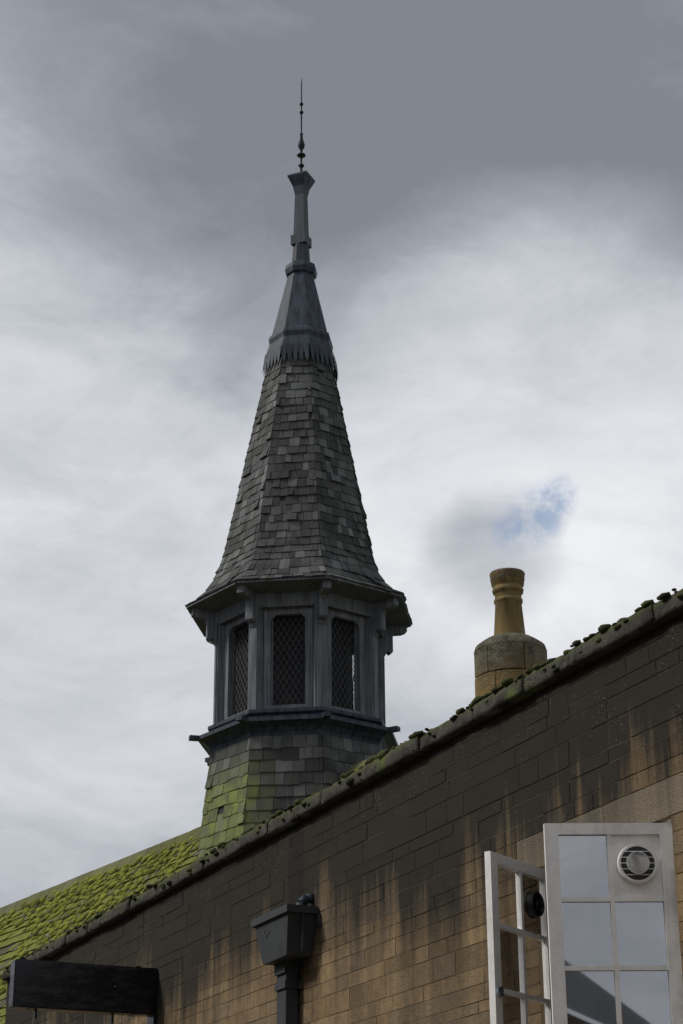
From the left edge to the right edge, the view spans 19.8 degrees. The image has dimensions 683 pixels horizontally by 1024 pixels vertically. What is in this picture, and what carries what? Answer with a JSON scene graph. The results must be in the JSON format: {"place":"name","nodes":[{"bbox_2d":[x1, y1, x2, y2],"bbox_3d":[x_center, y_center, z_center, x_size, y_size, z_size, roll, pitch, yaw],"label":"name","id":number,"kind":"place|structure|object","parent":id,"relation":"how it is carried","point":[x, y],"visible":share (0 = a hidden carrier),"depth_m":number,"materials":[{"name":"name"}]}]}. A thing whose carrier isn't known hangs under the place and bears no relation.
{"place":"outdoors","nodes":[
{"label":"outdoors","id":0,"kind":"place"},
{"bbox_2d":[0,837,198,1023],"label":"hall stone tiles","id":1,"kind":"object","parent":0,"point":[12,938],"visible":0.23,"depth_m":31.51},
{"bbox_2d":[0,769,357,994],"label":"moss cushions","id":2,"kind":"object","parent":1,"relation":"on","point":[93,904],"visible":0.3,"depth_m":31.02,"materials":[{"name":"green plant"}]},
{"bbox_2d":[0,759,366,918],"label":"hall ridge stones","id":3,"kind":"object","parent":1,"relation":"on","point":[132,858],"visible":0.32,"depth_m":31.84,"materials":[{"name":"stone"}]},
{"bbox_2d":[218,736,323,827],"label":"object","id":4,"kind":"object","parent":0,"point":[220,810],"visible":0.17,"depth_m":26.62,"materials":[{"name":"grey stone"}]},
{"bbox_2d":[247,615,352,709],"bbox_3d":[-0.595,2.358,28.242,2.363,1.695,2.363,10,-25,-23],"label":"fleche lantern","id":5,"kind":"object","parent":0,"point":[286,667],"visible":0.26,"depth_m":27.69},
{"bbox_2d":[0,0,682,907],"label":"sky","id":6,"kind":"structure","parent":0,"point":[495,199],"materials":[{"name":"grey"}]},
{"bbox_2d":[5,613,682,1023],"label":"brick wall","id":7,"kind":"structure","parent":0,"point":[387,869],"depth_m":14.92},
{"bbox_2d":[484,851,551,1023],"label":"window","id":8,"kind":"structure","parent":7,"relation":"in","point":[493,861],"depth_m":12.76,"materials":[{"name":"white wood"}]},
{"bbox_2d":[543,823,682,1023],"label":"window","id":9,"kind":"structure","parent":7,"relation":"in","point":[587,939],"depth_m":11.86,"materials":[{"name":"white wood"}]},
{"bbox_2d":[616,844,656,884],"bbox_3d":[1.813,2.153,11.985,0.256,0.256,0.066,0,-23,-1],"label":"vent","id":10,"kind":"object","parent":9,"relation":"in","point":[636,864],"depth_m":11.96,"materials":[{"name":"white plastic"}]},
{"bbox_2d":[497,892,544,996],"bbox_3d":[1.158,2.822,12.813,0.660,0.753,0.067,28,-36,-49],"label":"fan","id":11,"kind":"object","parent":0,"point":[535,905],"depth_m":13.07},
{"label":"ground","id":12,"kind":"structure","parent":0,"visible":0},
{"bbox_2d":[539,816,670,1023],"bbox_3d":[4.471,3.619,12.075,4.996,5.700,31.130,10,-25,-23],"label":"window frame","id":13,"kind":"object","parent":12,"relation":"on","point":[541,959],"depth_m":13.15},
{"bbox_2d":[8,959,157,1023],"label":"wooden beam","id":14,"kind":"structure","parent":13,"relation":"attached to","point":[36,985],"depth_m":19.69,"materials":[{"name":"black paint"}]},
{"bbox_2d":[251,893,320,1023],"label":"downspout","id":15,"kind":"object","parent":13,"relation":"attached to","point":[285,934],"visible":1,"depth_m":16.68,"materials":[{"name":"black metal"}]},
{"bbox_2d":[1,588,682,980],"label":"roof coping","id":16,"kind":"object","parent":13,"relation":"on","point":[635,626],"visible":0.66,"depth_m":15.37,"materials":[{"name":"stone"}]},
{"bbox_2d":[5,588,682,971],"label":"moss","id":17,"kind":"object","parent":16,"relation":"attached to","point":[505,682],"visible":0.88,"depth_m":15.36,"materials":[{"name":"green plant"}]},
{"bbox_2d":[474,633,546,696],"bbox_3d":[1.452,2.066,16.390,0.628,2.110,0.628,10,-25,-23],"label":"chimney stack","id":18,"kind":"object","parent":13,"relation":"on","point":[498,658],"visible":0.21,"depth_m":16.46,"materials":[{"name":"stone"}]},
{"bbox_2d":[489,568,524,634],"bbox_3d":[1.443,0.825,16.904,0.310,0.625,0.310,10,-25,-23],"label":"chimney pot","id":19,"kind":"object","parent":18,"relation":"on","point":[507,584],"visible":0.97,"depth_m":16.84,"materials":[{"name":"ceramic"}]},
{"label":"hall","id":20,"kind":"object","parent":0,"visible":0},
{"bbox_2d":[197,734,380,859],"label":"fleche shingles","id":21,"kind":"object","parent":20,"relation":"on","point":[237,775],"visible":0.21,"depth_m":26.55,"materials":[{"name":"grey stone"}]},
{"bbox_2d":[189,706,399,762],"bbox_3d":[-0.589,3.329,27.840,2.995,0.405,2.995,16,-27,-34],"label":"cornice ledge","id":22,"kind":"object","parent":21,"relation":"on","point":[306,721],"visible":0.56,"depth_m":26.81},
{"bbox_2d":[186,576,410,725],"bbox_3d":[-0.595,2.324,28.256,3.328,1.770,3.328,10,-25,-23],"label":"cupola frame","id":23,"kind":"object","parent":22,"relation":"on","point":[379,619],"visible":0.59,"depth_m":27.51,"materials":[{"name":"grey wood"}]},
{"bbox_2d":[234,629,353,713],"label":"fleche lantern iron scrolls","id":24,"kind":"object","parent":23,"relation":"attached to","point":[289,673],"visible":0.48,"depth_m":27.55,"materials":[{"name":"black metal"}]},
{"bbox_2d":[234,616,354,713],"bbox_3d":[-0.594,2.453,28.203,2.058,1.320,2.058,10,-25,-23],"label":"lattice screen","id":25,"kind":"object","parent":23,"relation":"attached to","point":[297,663],"visible":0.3,"depth_m":27.43,"materials":[{"name":"black metal"}]},
{"bbox_2d":[186,362,411,633],"bbox_3d":[-0.613,-0.314,29.349,3.358,3.950,3.358,10,-25,-23],"label":"fleche spire","id":26,"kind":"object","parent":23,"relation":"on","point":[283,498],"visible":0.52,"depth_m":28.31,"materials":[{"name":"grey stone"}]},
{"bbox_2d":[185,354,412,635],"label":"fleche spire shingles","id":27,"kind":"object","parent":23,"relation":"on","point":[343,541],"visible":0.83,"depth_m":28.51,"materials":[{"name":"grey stone"}]},
{"bbox_2d":[262,170,338,381],"bbox_3d":[-0.635,-3.718,30.759,1.133,3.580,1.133,-3,-23,7],"label":"spire cap","id":28,"kind":"object","parent":27,"relation":"on","point":[300,329],"visible":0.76,"depth_m":30.26,"materials":[{"name":"grey metal"}]},
{"bbox_2d":[297,78,305,171],"bbox_3d":[-0.652,-6.254,31.810,0.150,1.910,0.145,10,-25,-23],"label":"finial","id":29,"kind":"object","parent":28,"relation":"on","point":[301,146],"visible":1,"depth_m":31.64,"materials":[{"name":"black metal"}]}
]}

